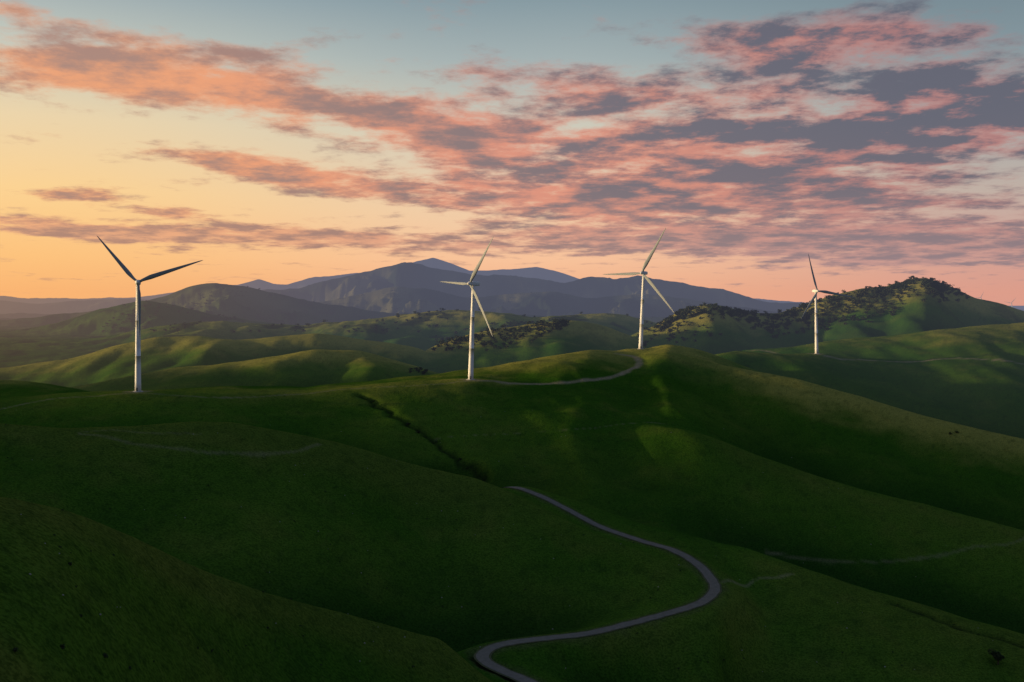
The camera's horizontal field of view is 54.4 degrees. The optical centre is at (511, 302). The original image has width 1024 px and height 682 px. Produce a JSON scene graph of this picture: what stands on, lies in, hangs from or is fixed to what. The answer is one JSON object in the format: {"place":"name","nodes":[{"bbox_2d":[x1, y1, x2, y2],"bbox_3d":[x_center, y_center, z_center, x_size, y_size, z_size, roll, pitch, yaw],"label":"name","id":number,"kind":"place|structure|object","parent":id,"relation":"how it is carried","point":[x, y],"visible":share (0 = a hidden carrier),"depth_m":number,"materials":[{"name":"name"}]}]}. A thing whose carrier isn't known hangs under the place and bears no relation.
{"place":"outdoors","nodes":[
{"label":"outdoors","id":0,"kind":"place"},
{"bbox_2d":[0,258,1023,681],"bbox_3d":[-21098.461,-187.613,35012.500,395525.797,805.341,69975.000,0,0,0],"label":"grassy hills terrain","id":1,"kind":"structure","parent":0,"point":[594,412],"depth_m":569.94,"materials":[{"name":"green plant"}]},
{"bbox_2d":[97,236,202,391],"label":"wind turbine","id":2,"kind":"object","parent":1,"relation":"on","point":[137,335],"visible":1,"depth_m":724.30,"materials":[{"name":"paint"}]},
{"bbox_2d":[102,285,729,332],"bbox_3d":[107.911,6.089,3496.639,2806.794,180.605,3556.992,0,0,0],"label":"distant tree scrub","id":3,"kind":"object","parent":1,"relation":"on","point":[308,324],"visible":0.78,"depth_m":2854.14,"materials":[{"name":"green plant"}]},
{"bbox_2d":[440,236,493,379],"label":"wind turbine","id":4,"kind":"object","parent":1,"relation":"on","point":[472,284],"visible":1,"depth_m":824.11,"materials":[{"name":"paint"}]},
{"bbox_2d":[20,432,992,671],"bbox_3d":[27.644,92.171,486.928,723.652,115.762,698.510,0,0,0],"label":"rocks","id":5,"kind":"object","parent":1,"relation":"on","point":[448,586],"visible":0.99,"depth_m":407.27,"materials":[{"name":"grey stone"}]},
{"bbox_2d":[7,400,1020,669],"bbox_3d":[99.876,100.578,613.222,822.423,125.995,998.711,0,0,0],"label":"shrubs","id":6,"kind":"object","parent":1,"relation":"on","point":[291,598],"visible":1,"depth_m":375.40,"materials":[{"name":"green plant"}]},
{"bbox_2d":[603,228,673,348],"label":"wind turbine","id":7,"kind":"object","parent":1,"relation":"on","point":[643,273],"visible":1,"depth_m":1048.16,"materials":[{"name":"paint"}]},
{"bbox_2d":[409,275,970,373],"bbox_3d":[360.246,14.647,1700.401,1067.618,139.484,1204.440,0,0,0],"label":"oak trees","id":8,"kind":"object","parent":1,"relation":"on","point":[934,283],"visible":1,"depth_m":1843.69,"materials":[{"name":"green plant"}]},
{"bbox_2d":[802,254,854,353],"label":"wind turbine","id":9,"kind":"object","parent":1,"relation":"on","point":[816,318],"visible":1,"depth_m":1284.38,"materials":[{"name":"paint"}]},
{"bbox_2d":[987,649,1004,664],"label":"oak tree","id":10,"kind":"object","parent":1,"relation":"on","point":[998,656],"visible":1,"depth_m":404.96,"materials":[{"name":"green plant"}]},
{"bbox_2d":[0,0,1023,305],"label":"sky","id":11,"kind":"structure","parent":0,"point":[880,142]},
{"bbox_2d":[473,486,721,681],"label":"road","id":12,"kind":"structure","parent":0,"point":[482,656],"depth_m":400.67,"materials":[{"name":"grey asphalt"}]}
]}

